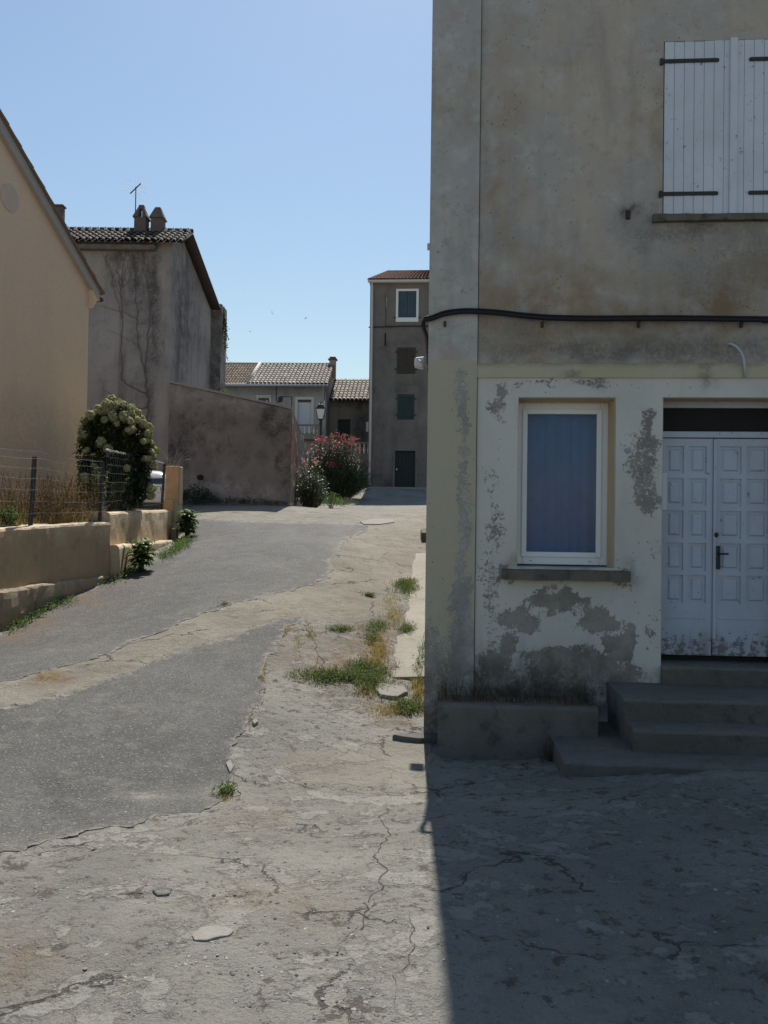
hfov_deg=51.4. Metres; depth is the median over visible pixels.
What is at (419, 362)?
wall lamp
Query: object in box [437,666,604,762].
planter grass
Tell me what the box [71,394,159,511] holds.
flowering bush
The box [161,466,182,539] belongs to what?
gate pillar
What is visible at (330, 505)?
green shrub
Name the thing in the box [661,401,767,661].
door
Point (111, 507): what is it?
green plant
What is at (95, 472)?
green plant
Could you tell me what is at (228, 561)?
asphalt road
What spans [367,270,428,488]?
tower house
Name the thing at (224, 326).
hanging creeper
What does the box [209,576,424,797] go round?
grass
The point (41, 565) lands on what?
garden wall
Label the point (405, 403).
window
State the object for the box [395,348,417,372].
window
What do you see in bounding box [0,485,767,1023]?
ground
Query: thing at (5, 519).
green plant
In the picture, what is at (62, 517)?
dry grass
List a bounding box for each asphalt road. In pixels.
[0,518,367,681]
[0,617,303,852]
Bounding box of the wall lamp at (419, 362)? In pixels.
[414,357,427,368]
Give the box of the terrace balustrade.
[348,442,367,485]
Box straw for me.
[36,577,423,803]
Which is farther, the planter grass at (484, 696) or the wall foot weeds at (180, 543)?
the wall foot weeds at (180, 543)
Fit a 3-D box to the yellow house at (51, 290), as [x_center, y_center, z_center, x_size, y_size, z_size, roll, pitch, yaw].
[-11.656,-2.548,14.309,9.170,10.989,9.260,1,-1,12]
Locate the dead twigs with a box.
[160,449,188,465]
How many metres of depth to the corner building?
7.64 m
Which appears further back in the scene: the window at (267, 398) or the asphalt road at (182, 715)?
the window at (267, 398)
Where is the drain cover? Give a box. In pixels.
[360,519,393,524]
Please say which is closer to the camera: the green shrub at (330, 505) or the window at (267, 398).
the green shrub at (330, 505)
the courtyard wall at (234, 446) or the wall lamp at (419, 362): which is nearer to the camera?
the wall lamp at (419, 362)
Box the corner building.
[424,0,767,776]
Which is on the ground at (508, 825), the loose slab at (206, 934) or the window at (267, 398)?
the loose slab at (206, 934)
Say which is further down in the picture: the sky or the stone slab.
the stone slab
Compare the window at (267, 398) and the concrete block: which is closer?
the concrete block
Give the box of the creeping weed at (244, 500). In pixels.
[187,497,293,505]
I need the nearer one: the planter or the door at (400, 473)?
the planter
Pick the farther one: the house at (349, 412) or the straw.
the house at (349, 412)
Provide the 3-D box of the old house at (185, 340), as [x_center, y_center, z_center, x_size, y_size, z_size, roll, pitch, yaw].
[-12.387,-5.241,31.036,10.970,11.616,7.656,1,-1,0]
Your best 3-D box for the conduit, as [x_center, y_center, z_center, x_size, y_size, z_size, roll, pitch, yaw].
[3.301,-1.431,7.499,0.187,0.339,0.071,0,-1,24]
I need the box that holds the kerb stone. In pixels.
[392,732,436,743]
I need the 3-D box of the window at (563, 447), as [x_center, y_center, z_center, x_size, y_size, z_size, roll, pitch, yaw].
[1.751,-0.278,7.922,0.900,1.595,0.150,1,-1,4]
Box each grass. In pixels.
[0,507,96,526]
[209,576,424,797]
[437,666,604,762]
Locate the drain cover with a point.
(375, 521)
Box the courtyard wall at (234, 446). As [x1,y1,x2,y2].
[168,380,306,506]
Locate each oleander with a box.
[295,457,329,507]
[306,428,373,499]
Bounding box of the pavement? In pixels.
[388,553,425,680]
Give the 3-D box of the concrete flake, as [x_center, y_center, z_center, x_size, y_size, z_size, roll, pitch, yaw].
[-1.062,1.836,3.816,0.090,0.057,0.072,0,-1,23]
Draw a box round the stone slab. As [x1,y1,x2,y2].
[375,683,407,699]
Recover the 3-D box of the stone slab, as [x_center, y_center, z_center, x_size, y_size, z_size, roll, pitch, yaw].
[0.085,1.984,8.749,0.358,0.164,0.368,1,-1,0]
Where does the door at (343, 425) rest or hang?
in the house at (349, 412)
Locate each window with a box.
[256,395,270,401]
[393,289,420,321]
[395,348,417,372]
[395,395,415,418]
[517,403,607,564]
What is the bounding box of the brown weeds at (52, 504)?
[0,468,151,526]
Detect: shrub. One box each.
[183,483,218,503]
[318,492,343,507]
[335,497,361,504]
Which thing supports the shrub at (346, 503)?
on the ground at (508, 825)
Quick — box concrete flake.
[153,886,171,896]
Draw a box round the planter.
[437,695,597,759]
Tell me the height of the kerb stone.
0.136 m
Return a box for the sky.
[0,0,432,379]
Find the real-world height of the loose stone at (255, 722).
0.096 m
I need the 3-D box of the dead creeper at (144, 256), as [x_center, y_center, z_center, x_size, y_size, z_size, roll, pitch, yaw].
[-8.891,-6.118,27.534,2.510,6.272,0.046,1,-1,0]
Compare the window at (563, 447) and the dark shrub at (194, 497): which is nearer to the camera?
the window at (563, 447)
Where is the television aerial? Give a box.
[122,179,148,210]
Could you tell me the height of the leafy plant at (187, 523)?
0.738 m
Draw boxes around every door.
[295,397,313,432]
[338,419,349,452]
[393,448,417,486]
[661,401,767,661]
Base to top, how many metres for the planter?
1.151 m
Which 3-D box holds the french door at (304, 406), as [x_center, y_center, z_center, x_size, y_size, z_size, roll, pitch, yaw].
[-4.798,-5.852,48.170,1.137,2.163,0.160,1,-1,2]
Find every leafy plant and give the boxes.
[123,537,157,571]
[173,509,201,535]
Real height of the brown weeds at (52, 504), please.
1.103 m
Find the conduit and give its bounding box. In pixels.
[727,343,745,376]
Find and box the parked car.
[118,471,165,509]
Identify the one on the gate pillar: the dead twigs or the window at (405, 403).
the dead twigs
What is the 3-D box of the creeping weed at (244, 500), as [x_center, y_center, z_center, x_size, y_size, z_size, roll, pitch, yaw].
[-4.682,-0.346,25.717,3.606,0.325,0.614,1,-1,0]
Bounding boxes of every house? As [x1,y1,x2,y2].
[0,109,104,511]
[55,204,226,504]
[225,357,338,466]
[329,378,368,452]
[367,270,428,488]
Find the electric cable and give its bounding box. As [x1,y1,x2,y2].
[421,308,767,370]
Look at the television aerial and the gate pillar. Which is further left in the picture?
the television aerial
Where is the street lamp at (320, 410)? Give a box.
[315,402,325,447]
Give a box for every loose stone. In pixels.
[226,759,233,772]
[252,718,257,726]
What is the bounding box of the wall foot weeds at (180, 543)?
[3,535,198,632]
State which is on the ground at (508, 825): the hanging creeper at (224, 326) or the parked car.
the parked car
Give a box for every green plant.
[0,506,21,526]
[90,453,109,510]
[103,478,129,510]
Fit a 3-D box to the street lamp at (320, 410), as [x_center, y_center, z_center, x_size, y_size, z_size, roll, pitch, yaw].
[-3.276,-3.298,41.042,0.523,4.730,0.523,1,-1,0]
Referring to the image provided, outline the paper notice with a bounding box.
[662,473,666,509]
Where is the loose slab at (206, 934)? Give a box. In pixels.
[192,925,233,941]
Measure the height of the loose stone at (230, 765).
0.097 m
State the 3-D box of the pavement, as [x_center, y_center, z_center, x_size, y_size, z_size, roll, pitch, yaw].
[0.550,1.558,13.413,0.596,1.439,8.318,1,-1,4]
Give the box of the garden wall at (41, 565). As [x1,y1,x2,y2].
[0,510,174,630]
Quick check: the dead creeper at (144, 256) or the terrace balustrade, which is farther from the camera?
the terrace balustrade
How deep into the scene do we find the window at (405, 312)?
45.02 m
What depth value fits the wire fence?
12.63 m
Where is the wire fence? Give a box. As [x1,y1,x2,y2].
[0,446,165,525]
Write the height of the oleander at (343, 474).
3.534 m
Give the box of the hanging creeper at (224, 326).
[221,306,230,364]
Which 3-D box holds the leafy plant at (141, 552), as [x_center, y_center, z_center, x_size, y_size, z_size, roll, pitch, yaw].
[-4.366,0.777,14.266,0.690,0.648,0.668,1,-1,0]
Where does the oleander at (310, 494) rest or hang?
on the ground at (508, 825)
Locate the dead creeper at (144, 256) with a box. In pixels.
[95,251,162,421]
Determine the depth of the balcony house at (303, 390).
48.23 m
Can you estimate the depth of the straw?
9.50 m
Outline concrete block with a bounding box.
[420,528,425,541]
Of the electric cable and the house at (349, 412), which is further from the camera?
the house at (349, 412)

